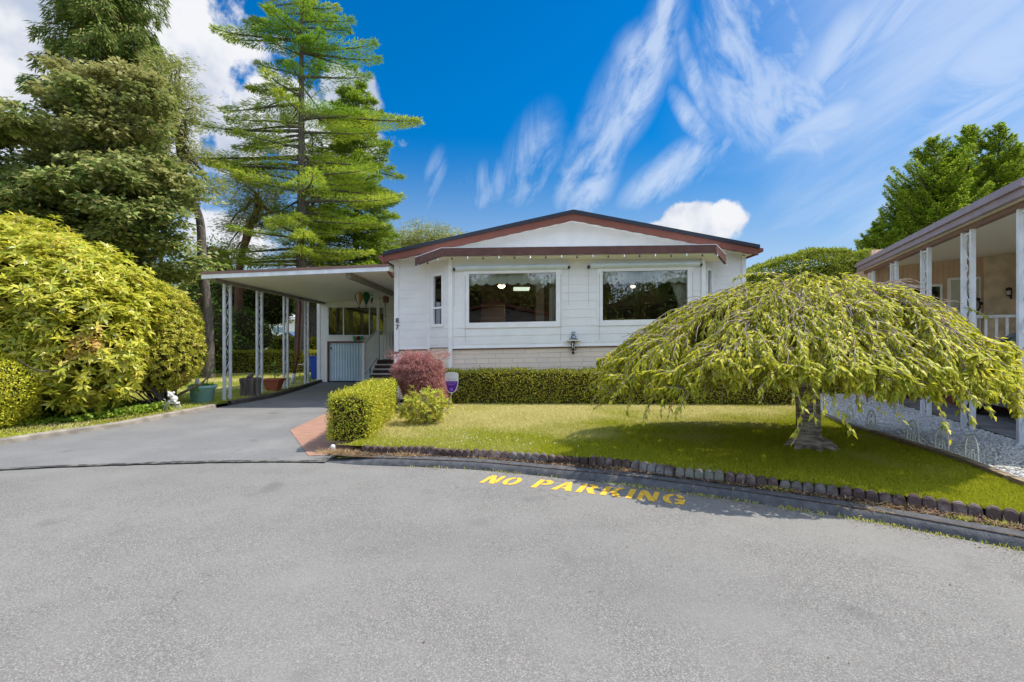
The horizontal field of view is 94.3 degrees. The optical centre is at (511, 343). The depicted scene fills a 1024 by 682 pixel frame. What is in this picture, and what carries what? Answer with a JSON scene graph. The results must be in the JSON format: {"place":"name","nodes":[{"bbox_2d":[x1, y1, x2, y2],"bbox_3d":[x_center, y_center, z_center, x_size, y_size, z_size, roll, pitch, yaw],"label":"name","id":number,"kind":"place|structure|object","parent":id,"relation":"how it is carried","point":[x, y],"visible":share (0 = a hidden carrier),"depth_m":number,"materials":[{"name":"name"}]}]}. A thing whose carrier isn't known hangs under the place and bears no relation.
{"place":"outdoors","nodes":[
{"label":"outdoors","id":0,"kind":"place"},
{"bbox_2d":[0,372,316,437],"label":"side lawn","id":1,"kind":"structure","parent":0,"point":[270,392],"depth_m":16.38,"materials":[{"name":"green plant"}]},
{"bbox_2d":[0,348,44,427],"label":"golden cedar bush","id":2,"kind":"object","parent":1,"relation":"on","point":[16,398],"visible":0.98,"depth_m":7.96,"materials":[{"name":"yellow plant"}]},
{"bbox_2d":[0,413,153,433],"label":"fallen leaves","id":3,"kind":"object","parent":1,"relation":"on","point":[67,423],"visible":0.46,"depth_m":8.28,"materials":[{"name":"brown plant"}]},
{"bbox_2d":[0,210,181,417],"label":"rhododendron","id":4,"kind":"object","parent":1,"relation":"on","point":[74,320],"visible":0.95,"depth_m":8.70,"materials":[{"name":"green plant"}]},
{"bbox_2d":[15,398,171,425],"bbox_3d":[-9.243,1.324,9.507,4.081,0.233,3.046,0,0,-13],"label":"ground cover","id":5,"kind":"object","parent":1,"relation":"on","point":[123,409],"visible":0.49,"depth_m":9.16,"materials":[{"name":"green plant"}]},
{"bbox_2d":[7,0,189,216],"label":"spruce tree","id":6,"kind":"object","parent":1,"relation":"on","point":[100,30],"visible":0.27,"depth_m":24.14,"materials":[{"name":"green plant"}]},
{"bbox_2d":[0,49,231,301],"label":"maple tree","id":7,"kind":"object","parent":1,"relation":"on","point":[104,142],"visible":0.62,"depth_m":16.31,"materials":[{"name":"green plant"}]},
{"bbox_2d":[100,279,212,405],"bbox_3d":[-8.385,-0.004,10.742,2.634,2.961,2.310,0,0,-37],"label":"rounded shrub","id":8,"kind":"object","parent":1,"relation":"on","point":[184,347],"visible":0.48,"depth_m":10.57,"materials":[{"name":"green plant"}]},
{"bbox_2d":[163,399,180,410],"bbox_3d":[-7.260,1.300,10.100,0.450,0.270,0.120,0,0,0],"label":"bicycle ornament","id":9,"kind":"object","parent":1,"relation":"on","point":[173,405],"visible":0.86,"depth_m":10.10,"materials":[{"name":"white metal"}]},
{"bbox_2d":[167,391,177,402],"bbox_3d":[-7.203,1.129,10.076,0.193,0.241,0.183,0,0,-25],"label":"animal statue","id":10,"kind":"object","parent":9,"relation":"on","point":[172,397],"visible":1,"depth_m":10.03,"materials":[{"name":"white stone"}]},
{"bbox_2d":[124,39,236,377],"bbox_3d":[-14.076,-5.448,19.916,5.003,13.907,3.720,0,0,0],"label":"pine tree","id":11,"kind":"object","parent":1,"relation":"on","point":[182,141],"visible":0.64,"depth_m":19.89,"materials":[{"name":"green plant"}]},
{"bbox_2d":[187,368,217,402],"bbox_3d":[-7.607,1.018,11.685,0.674,0.883,0.629,0,0,42],"label":"planter tub","id":12,"kind":"object","parent":1,"relation":"on","point":[204,393],"visible":0.84,"depth_m":11.52,"materials":[{"name":"teal plastic"}]},
{"bbox_2d":[180,229,235,291],"bbox_3d":[-18.293,-3.934,29.018,4.331,6.038,2.744,0,0,0],"label":"understorey shrub","id":13,"kind":"object","parent":1,"relation":"on","point":[212,256],"visible":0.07,"depth_m":28.46,"materials":[{"name":"green plant"}]},
{"bbox_2d":[180,281,237,362],"bbox_3d":[-14.540,-1.077,21.511,4.265,3.866,2.680,0,0,0],"label":"understorey shrub","id":14,"kind":"object","parent":1,"relation":"on","point":[217,318],"visible":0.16,"depth_m":21.18,"materials":[{"name":"green plant"}]},
{"bbox_2d":[197,281,254,317],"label":"understorey shrub","id":15,"kind":"object","parent":1,"relation":"on","point":[218,287],"visible":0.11,"depth_m":27.00,"materials":[{"name":"green plant"}]},
{"bbox_2d":[227,331,259,349],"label":"understorey shrub","id":16,"kind":"object","parent":1,"relation":"on","point":[242,343],"visible":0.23,"depth_m":24.42,"materials":[{"name":"green plant"}]},
{"bbox_2d":[239,377,261,396],"bbox_3d":[-7.270,1.210,13.197,0.620,0.520,0.644,0,0,0],"label":"planter pot","id":17,"kind":"object","parent":1,"relation":"on","point":[250,387],"visible":0.9,"depth_m":13.05,"materials":[{"name":"grey wood"}]},
{"bbox_2d":[206,172,295,313],"bbox_3d":[-14.314,-4.202,25.998,5.824,11.412,4.047,0,0,0],"label":"pine tree","id":18,"kind":"object","parent":1,"relation":"on","point":[257,203],"visible":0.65,"depth_m":25.78,"materials":[{"name":"green plant"}]},
{"bbox_2d":[226,306,277,351],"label":"understorey shrub","id":19,"kind":"object","parent":1,"relation":"on","point":[245,326],"visible":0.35,"depth_m":25.01,"materials":[{"name":"green plant"}]},
{"bbox_2d":[192,348,316,372],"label":"clipped hedge","id":20,"kind":"object","parent":1,"relation":"on","point":[244,361],"visible":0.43,"depth_m":23.37,"materials":[{"name":"green plant"}]},
{"bbox_2d":[229,264,295,326],"bbox_3d":[-16.463,-2.974,29.982,6.181,4.444,3.774,0,0,0],"label":"understorey shrub","id":21,"kind":"object","parent":1,"relation":"on","point":[273,309],"visible":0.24,"depth_m":29.11,"materials":[{"name":"green plant"}]},
{"bbox_2d":[263,362,285,390],"bbox_3d":[-7.331,0.982,14.600,0.567,0.916,0.453,0,0,0],"label":"terracotta planter","id":22,"kind":"object","parent":1,"relation":"on","point":[274,384],"visible":0.9,"depth_m":14.45,"materials":[{"name":"brown ceramic"}]},
{"bbox_2d":[264,315,294,348],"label":"house","id":23,"kind":"structure","parent":1,"relation":"on","point":[279,329],"depth_m":45.98,"materials":[{"name":"white"}]},
{"bbox_2d":[267,334,293,352],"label":"clipped hedge","id":24,"kind":"object","parent":1,"relation":"on","point":[278,339],"visible":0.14,"depth_m":30.06,"materials":[{"name":"green plant"}]},
{"bbox_2d":[200,264,393,399],"bbox_3d":[-5.374,-0.221,14.920,4.749,3.402,6.960,0,0,0],"label":"carport","id":25,"kind":"object","parent":1,"relation":"on","point":[320,285],"visible":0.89,"depth_m":13.25,"materials":[{"name":"white"}]},
{"bbox_2d":[355,292,362,307],"bbox_3d":[-4.928,-1.430,15.300,0.270,0.541,0.270,0,0,0],"label":"balloon spinner","id":26,"kind":"object","parent":25,"relation":"hanging from","point":[358,296],"visible":1,"depth_m":15.22,"materials":[{"name":"brown fabric"}]},
{"bbox_2d":[362,292,369,306],"bbox_3d":[-4.795,-1.455,15.600,0.269,0.502,0.269,0,0,0],"label":"balloon spinner","id":27,"kind":"object","parent":25,"relation":"hanging from","point":[366,296],"visible":0.94,"depth_m":15.52,"materials":[{"name":"green fabric"}]},
{"bbox_2d":[382,295,388,317],"bbox_3d":[-4.297,-1.309,16.200,0.240,0.837,0.200,0,0,0],"label":"hanging birdhouse","id":28,"kind":"object","parent":25,"relation":"hanging from","point":[385,299],"visible":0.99,"depth_m":16.13,"materials":[{"name":"brown wood"}]},
{"bbox_2d":[175,0,424,372],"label":"deodar cedar","id":29,"kind":"object","parent":1,"relation":"on","point":[303,114],"visible":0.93,"depth_m":23.64,"materials":[{"name":"green plant"}]},
{"bbox_2d":[289,337,316,352],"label":"clipped hedge","id":30,"kind":"object","parent":1,"relation":"on","point":[312,343],"visible":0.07,"depth_m":26.06,"materials":[{"name":"green plant"}]},
{"bbox_2d":[260,135,357,337],"bbox_3d":[-11.271,-5.251,27.638,5.621,13.703,5.481,0,0,23],"label":"conifer tree","id":31,"kind":"object","parent":1,"relation":"on","point":[312,321],"visible":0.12,"depth_m":27.28,"materials":[{"name":"green plant"}]},
{"bbox_2d":[278,160,352,298],"bbox_3d":[-12.690,-5.204,31.075,5.798,13.607,5.708,0,0,0],"label":"conifer tree","id":32,"kind":"object","parent":1,"relation":"on","point":[320,240],"visible":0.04,"depth_m":30.70,"materials":[{"name":"green plant"}]},
{"bbox_2d":[305,79,405,316],"bbox_3d":[-9.375,-7.346,28.952,6.713,17.892,6.720,0,0,39],"label":"fir tree","id":33,"kind":"object","parent":1,"relation":"on","point":[353,149],"visible":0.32,"depth_m":28.11,"materials":[{"name":"green plant"}]},
{"bbox_2d":[372,222,420,266],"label":"pine tree","id":34,"kind":"object","parent":1,"relation":"on","point":[397,238],"visible":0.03,"depth_m":33.77,"materials":[{"name":"green plant"}]},
{"bbox_2d":[0,382,402,467],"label":"driveway","id":35,"kind":"structure","parent":0,"point":[257,430],"depth_m":7.39,"materials":[{"name":"grey asphalt"}]},
{"bbox_2d":[228,380,321,404],"bbox_3d":[-6.970,1.444,14.990,0.437,0.118,6.858,0,0,-4],"label":"driveway edging","id":36,"kind":"object","parent":35,"relation":"on","point":[261,397],"visible":0.98,"depth_m":13.17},
{"bbox_2d":[290,402,406,455],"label":"paver path","id":37,"kind":"structure","parent":35,"relation":"on","point":[310,435],"depth_m":7.60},
{"bbox_2d":[317,299,393,381],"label":"storage shed","id":38,"kind":"structure","parent":35,"relation":"on","point":[340,325],"depth_m":18.42,"materials":[{"name":"white"}]},
{"bbox_2d":[329,343,369,380],"bbox_3d":[-6.304,0.702,18.410,1.585,1.477,0.040,0,0,0],"label":"roller door","id":39,"kind":"structure","parent":38,"relation":"in","point":[345,359],"depth_m":18.42,"materials":[{"name":"paint"}]},
{"bbox_2d":[327,306,384,335],"bbox_3d":[-6.033,-0.872,18.415,2.227,1.162,0.090,0,0,0],"label":"window frame","id":40,"kind":"structure","parent":38,"relation":"in","point":[328,307],"depth_m":18.37,"materials":[{"name":"white metal"}]},
{"bbox_2d":[360,330,393,382],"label":"entry steps","id":41,"kind":"structure","parent":35,"relation":"on","point":[382,369],"depth_m":16.73,"materials":[{"name":"grey concrete"}]},
{"bbox_2d":[309,356,316,378],"bbox_3d":[-7.820,0.969,19.195,0.560,0.958,0.650,0,0,0],"label":"recycling bin","id":42,"kind":"object","parent":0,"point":[313,363],"visible":0.41,"depth_m":18.93,"materials":[{"name":"blue plastic"}]},
{"bbox_2d":[0,459,1023,681],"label":"road","id":43,"kind":"structure","parent":0,"point":[769,594],"depth_m":2.96,"materials":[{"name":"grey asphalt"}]},
{"bbox_2d":[0,460,326,469],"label":"road seam","id":44,"kind":"object","parent":43,"relation":"on","point":[170,462],"visible":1,"depth_m":5.94,"materials":[{"name":"grey asphalt"}]},
{"bbox_2d":[480,475,684,504],"bbox_3d":[0.684,1.496,4.927,2.090,0.001,0.348,0,0,20],"label":"road marking","id":45,"kind":"object","parent":43,"relation":"on","point":[606,489],"visible":1,"depth_m":4.88,"materials":[{"name":"paint"}]},
{"bbox_2d":[327,455,1023,550],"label":"kerb","id":46,"kind":"structure","parent":43,"relation":"on","point":[974,534],"depth_m":4.61,"materials":[{"name":"concrete"}]},
{"bbox_2d":[405,456,1022,552],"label":"weeds","id":47,"kind":"object","parent":43,"relation":"on","point":[895,524],"visible":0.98,"depth_m":4.06,"materials":[{"name":"green plant"}]},
{"bbox_2d":[0,0,1023,313],"label":"sky","id":48,"kind":"structure","parent":0,"point":[780,126],"materials":[{"name":"blue"}]},
{"bbox_2d":[216,381,1019,515],"bbox_3d":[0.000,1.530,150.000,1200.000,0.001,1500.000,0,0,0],"label":"ground","id":49,"kind":"structure","parent":0,"point":[359,448],"depth_m":7.92,"materials":[{"name":"brown soil"}]},
{"bbox_2d":[0,404,216,444],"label":"side kerb","id":50,"kind":"structure","parent":49,"relation":"on","point":[39,435],"depth_m":8.18,"materials":[{"name":"concrete"}]},
{"bbox_2d":[391,213,467,248],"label":"pine tree","id":51,"kind":"object","parent":49,"relation":"on","point":[411,239],"visible":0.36,"depth_m":31.40,"materials":[{"name":"green plant"}]},
{"bbox_2d":[851,218,904,258],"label":"arborvitae","id":52,"kind":"object","parent":49,"relation":"on","point":[877,232],"visible":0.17,"depth_m":21.69,"materials":[{"name":"green plant"}]},
{"bbox_2d":[876,184,935,242],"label":"arborvitae","id":53,"kind":"object","parent":49,"relation":"on","point":[892,209],"visible":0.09,"depth_m":22.23,"materials":[{"name":"green plant"}]},
{"bbox_2d":[878,133,992,239],"bbox_3d":[19.557,-4.049,22.079,4.796,11.297,4.723,0,0,0],"label":"arborvitae","id":54,"kind":"object","parent":49,"relation":"on","point":[926,159],"visible":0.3,"depth_m":21.65,"materials":[{"name":"green plant"}]},
{"bbox_2d":[916,148,995,222],"bbox_3d":[20.409,-3.710,22.030,4.103,10.620,4.019,0,0,0],"label":"arborvitae","id":55,"kind":"object","parent":49,"relation":"on","point":[953,153],"visible":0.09,"depth_m":21.44,"materials":[{"name":"green plant"}]},
{"bbox_2d":[921,123,1021,202],"bbox_3d":[21.957,-4.489,22.818,5.058,12.179,4.839,0,0,-28],"label":"arborvitae","id":56,"kind":"object","parent":49,"relation":"on","point":[971,135],"visible":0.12,"depth_m":22.08,"materials":[{"name":"green plant"}]},
{"bbox_2d":[971,121,1023,202],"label":"arborvitae","id":57,"kind":"object","parent":49,"relation":"on","point":[999,137],"visible":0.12,"depth_m":21.61,"materials":[{"name":"green plant"}]},
{"bbox_2d":[330,450,1023,536],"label":"soil strip","id":58,"kind":"object","parent":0,"point":[376,455],"visible":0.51,"depth_m":4.61,"materials":[{"name":"brown soil"}]},
{"bbox_2d":[362,445,397,453],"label":"edging block","id":59,"kind":"structure","parent":58,"relation":"on","point":[374,448],"depth_m":6.12,"materials":[{"name":"concrete"}]},
{"bbox_2d":[398,445,434,454],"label":"edging block","id":60,"kind":"structure","parent":58,"relation":"on","point":[424,449],"depth_m":6.07,"materials":[{"name":"concrete"}]},
{"bbox_2d":[434,447,470,456],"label":"edging block","id":61,"kind":"structure","parent":58,"relation":"on","point":[452,452],"depth_m":5.95,"materials":[{"name":"concrete"}]},
{"bbox_2d":[471,448,508,459],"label":"edging block","id":62,"kind":"structure","parent":58,"relation":"on","point":[482,453],"depth_m":5.87,"materials":[{"name":"concrete"}]},
{"bbox_2d":[509,451,547,461],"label":"edging block","id":63,"kind":"structure","parent":58,"relation":"on","point":[530,456],"depth_m":5.72,"materials":[{"name":"concrete"}]},
{"bbox_2d":[548,454,587,464],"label":"edging block","id":64,"kind":"structure","parent":58,"relation":"on","point":[565,459],"depth_m":5.58,"materials":[{"name":"concrete"}]},
{"bbox_2d":[589,455,630,468],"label":"edging block","id":65,"kind":"structure","parent":58,"relation":"on","point":[602,461],"depth_m":5.44,"materials":[{"name":"concrete"}]},
{"bbox_2d":[631,460,674,476],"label":"edging block","id":66,"kind":"structure","parent":58,"relation":"on","point":[653,467],"depth_m":5.19,"materials":[{"name":"concrete"}]},
{"bbox_2d":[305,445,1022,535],"bbox_3d":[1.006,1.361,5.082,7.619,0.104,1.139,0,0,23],"label":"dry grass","id":67,"kind":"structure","parent":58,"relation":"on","point":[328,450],"depth_m":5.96,"materials":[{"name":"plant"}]},
{"bbox_2d":[336,449,1023,529],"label":"leaf litter","id":68,"kind":"object","parent":58,"relation":"on","point":[933,512],"visible":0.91,"depth_m":4.50,"materials":[{"name":"brown plant"}]},
{"bbox_2d":[675,467,723,481],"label":"edging block","id":69,"kind":"structure","parent":58,"relation":"on","point":[707,474],"depth_m":4.95,"materials":[{"name":"concrete"}]},
{"bbox_2d":[725,471,777,487],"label":"edging block","id":70,"kind":"structure","parent":58,"relation":"on","point":[730,476],"depth_m":4.75,"materials":[{"name":"concrete"}]},
{"bbox_2d":[780,480,837,496],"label":"edging block","id":71,"kind":"structure","parent":58,"relation":"on","point":[831,489],"depth_m":4.50,"materials":[{"name":"concrete"}]},
{"bbox_2d":[840,486,905,505],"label":"edging block","id":72,"kind":"structure","parent":58,"relation":"on","point":[847,491],"depth_m":4.25,"materials":[{"name":"concrete"}]},
{"bbox_2d":[907,493,983,517],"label":"edging block","id":73,"kind":"structure","parent":58,"relation":"on","point":[913,499],"depth_m":3.99,"materials":[{"name":"concrete"}]},
{"bbox_2d":[985,505,1023,523],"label":"edging block","id":74,"kind":"structure","parent":58,"relation":"on","point":[1008,514],"depth_m":3.77,"materials":[{"name":"concrete"}]},
{"bbox_2d":[336,399,1023,513],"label":"lawn","id":75,"kind":"structure","parent":0,"point":[615,430],"depth_m":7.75,"materials":[{"name":"plant"}]},
{"bbox_2d":[324,376,400,442],"bbox_3d":[-2.453,1.002,8.269,0.856,0.817,3.494,0,0,-5],"label":"clipped hedge","id":76,"kind":"object","parent":75,"relation":"on","point":[364,409],"visible":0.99,"depth_m":6.72,"materials":[{"name":"green plant"}]},
{"bbox_2d":[383,347,454,405],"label":"red maple","id":77,"kind":"object","parent":75,"relation":"on","point":[417,370],"visible":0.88,"depth_m":9.58,"materials":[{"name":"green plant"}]},
{"bbox_2d":[395,385,459,424],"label":"shrub","id":78,"kind":"object","parent":75,"relation":"on","point":[423,399],"visible":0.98,"depth_m":7.86,"materials":[{"name":"green plant"}]},
{"bbox_2d":[445,372,457,393],"bbox_3d":[-1.318,0.998,10.348,0.300,0.765,0.023,0,0,0],"label":"yard sign","id":79,"kind":"object","parent":75,"relation":"on","point":[451,380],"visible":1,"depth_m":10.34,"materials":[{"name":"white"}]},
{"bbox_2d":[379,209,762,398],"bbox_3d":[1.442,-0.936,18.575,9.396,4.672,15.250,0,0,0],"label":"mobile home","id":80,"kind":"object","parent":75,"relation":"on","point":[507,310],"visible":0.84,"depth_m":11.53,"materials":[{"name":"white"}]},
{"bbox_2d":[431,272,443,326],"bbox_3d":[-1.814,-1.081,11.735,0.485,1.338,0.090,0,0,44],"label":"window frame","id":81,"kind":"structure","parent":80,"relation":"in","point":[437,279],"depth_m":11.76,"materials":[{"name":"white plastic"}]},
{"bbox_2d":[469,291,480,322],"bbox_3d":[-1.338,-0.850,16.360,0.549,1.900,0.120,0,0,0],"label":"window","id":82,"kind":"structure","parent":80,"relation":"in","point":[474,296],"depth_m":16.30,"materials":[{"name":"black glass"}]},
{"bbox_2d":[463,269,561,327],"bbox_3d":[0.012,-1.105,11.428,2.348,1.475,0.105,0,0,0],"label":"window frame","id":83,"kind":"structure","parent":80,"relation":"in","point":[558,323],"depth_m":11.37,"materials":[{"name":"white"}]},
{"bbox_2d":[417,253,727,266],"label":"string lights","id":84,"kind":"object","parent":80,"relation":"hanging from","point":[722,260],"visible":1,"depth_m":10.92,"materials":[{"name":"white plastic"}]},
{"bbox_2d":[402,221,748,258],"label":"string lights","id":85,"kind":"object","parent":80,"relation":"attached to","point":[588,224],"visible":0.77,"depth_m":11.68,"materials":[{"name":"white plastic"}]},
{"bbox_2d":[597,267,692,325],"bbox_3d":[3.192,-1.166,11.428,2.300,1.474,0.105,0,0,0],"label":"window frame","id":86,"kind":"structure","parent":80,"relation":"in","point":[600,322],"depth_m":11.37,"materials":[{"name":"white"}]},
{"bbox_2d":[706,267,711,295],"bbox_3d":[4.844,-1.207,11.729,0.089,1.336,0.425,0,0,39],"label":"window frame","id":87,"kind":"structure","parent":80,"relation":"in","point":[709,270],"depth_m":11.79,"materials":[{"name":"white"}]},
{"bbox_2d":[437,365,794,405],"bbox_3d":[2.240,0.934,10.752,8.186,0.946,0.851,0,0,2],"label":"clipped hedge","id":88,"kind":"object","parent":75,"relation":"on","point":[566,386],"visible":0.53,"depth_m":10.57,"materials":[{"name":"green plant"}]},
{"bbox_2d":[582,256,1023,452],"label":"weeping cherry","id":89,"kind":"object","parent":75,"relation":"on","point":[860,335],"visible":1,"depth_m":4.87,"materials":[{"name":"green plant"}]},
{"bbox_2d":[746,246,875,386],"bbox_3d":[9.492,-0.860,15.643,5.053,4.581,2.077,0,0,0],"label":"tall hedge","id":90,"kind":"object","parent":75,"relation":"on","point":[837,261],"visible":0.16,"depth_m":14.88,"materials":[{"name":"green plant"}]},
{"bbox_2d":[821,411,869,432],"bbox_3d":[5.788,1.375,8.559,0.185,0.130,2.962,0,0,17],"label":"timber edging","id":91,"kind":"object","parent":75,"relation":"on","point":[840,421],"visible":0.3,"depth_m":7.81,"materials":[{"name":"wood"}]},
{"bbox_2d":[870,430,1014,479],"bbox_3d":[5.174,1.365,5.861,0.168,0.150,2.510,0,0,12],"label":"timber edging","id":92,"kind":"object","parent":75,"relation":"on","point":[984,467],"visible":0.47,"depth_m":5.56,"materials":[{"name":"wood"}]},
{"bbox_2d":[794,394,1023,477],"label":"gravel","id":93,"kind":"structure","parent":0,"point":[994,460],"depth_m":7.24,"materials":[{"name":"grey gravel"}]},
{"bbox_2d":[830,401,838,418],"bbox_3d":[5.770,1.227,8.502,0.017,0.427,0.433,0,0,18],"label":"wire fence panel","id":94,"kind":"object","parent":93,"relation":"on","point":[834,413],"visible":0.41,"depth_m":8.50,"materials":[{"name":"white metal"}]},
{"bbox_2d":[846,405,855,424],"bbox_3d":[5.590,1.227,7.857,0.028,0.427,0.434,0,0,13],"label":"wire fence panel","id":95,"kind":"object","parent":93,"relation":"on","point":[852,420],"visible":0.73,"depth_m":7.81,"materials":[{"name":"grey metal"}]},
{"bbox_2d":[863,410,879,430],"bbox_3d":[5.475,1.227,7.241,0.036,0.428,0.434,0,0,10],"label":"wire fence panel","id":96,"kind":"object","parent":93,"relation":"on","point":[871,426],"visible":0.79,"depth_m":7.24,"materials":[{"name":"grey metal"}]},
{"bbox_2d":[902,420,924,444],"bbox_3d":[5.306,1.226,6.291,0.024,0.428,0.433,0,0,8],"label":"wire fence panel","id":97,"kind":"object","parent":93,"relation":"on","point":[912,433],"visible":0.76,"depth_m":6.29,"materials":[{"name":"white metal"}]},
{"bbox_2d":[855,176,1023,444],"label":"carport","id":98,"kind":"object","parent":93,"relation":"on","point":[991,224],"visible":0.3,"depth_m":7.89,"materials":[{"name":"white"}]},
{"bbox_2d":[929,427,955,453],"bbox_3d":[5.246,1.226,5.797,0.024,0.427,0.433,0,0,8],"label":"wire fence panel","id":99,"kind":"object","parent":93,"relation":"on","point":[942,441],"visible":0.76,"depth_m":5.79,"materials":[{"name":"white metal"}]},
{"bbox_2d":[959,434,984,463],"bbox_3d":[5.135,1.226,5.308,0.017,0.427,0.433,0,0,16],"label":"wire fence panel","id":100,"kind":"object","parent":93,"relation":"on","point":[966,439],"visible":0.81,"depth_m":5.30,"materials":[{"name":"white metal"}]},
{"bbox_2d":[1008,476,1023,485],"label":"timber edging","id":101,"kind":"object","parent":93,"relation":"on","point":[1017,479],"visible":0.44,"depth_m":4.53,"materials":[{"name":"brown wood"}]},
{"bbox_2d":[899,398,1015,438],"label":"carport floor","id":102,"kind":"structure","parent":0,"point":[1004,423],"depth_m":8.79,"materials":[{"name":"grey concrete"}]},
{"bbox_2d":[837,249,1015,410],"bbox_3d":[12.297,-0.650,15.474,7.376,4.100,18.436,0,0,-9],"label":"neighbour home","id":103,"kind":"object","parent":102,"relation":"on","point":[996,284],"visible":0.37,"depth_m":11.30,"materials":[{"name":"beige"}]},
{"bbox_2d":[902,284,941,300],"bbox_3d":[10.055,-0.930,11.774,0.970,1.060,0.049,0,0,22],"label":"window frame","id":104,"kind":"structure","parent":103,"relation":"in","point":[936,288],"depth_m":11.63,"materials":[{"name":"white"}]},
{"bbox_2d":[951,279,978,330],"bbox_3d":[10.886,-0.530,11.416,0.520,2.020,0.019,0,0,22],"label":"door","id":105,"kind":"structure","parent":103,"relation":"in","point":[955,284],"depth_m":11.45,"materials":[{"name":"white paint"}]},
{"bbox_2d":[950,332,1015,412],"bbox_3d":[9.249,0.555,7.793,2.100,1.620,4.638,0,0,22],"label":"parked car","id":106,"kind":"object","parent":102,"relation":"on","point":[1011,336],"visible":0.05,"depth_m":8.28,"materials":[{"name":"black metal"}]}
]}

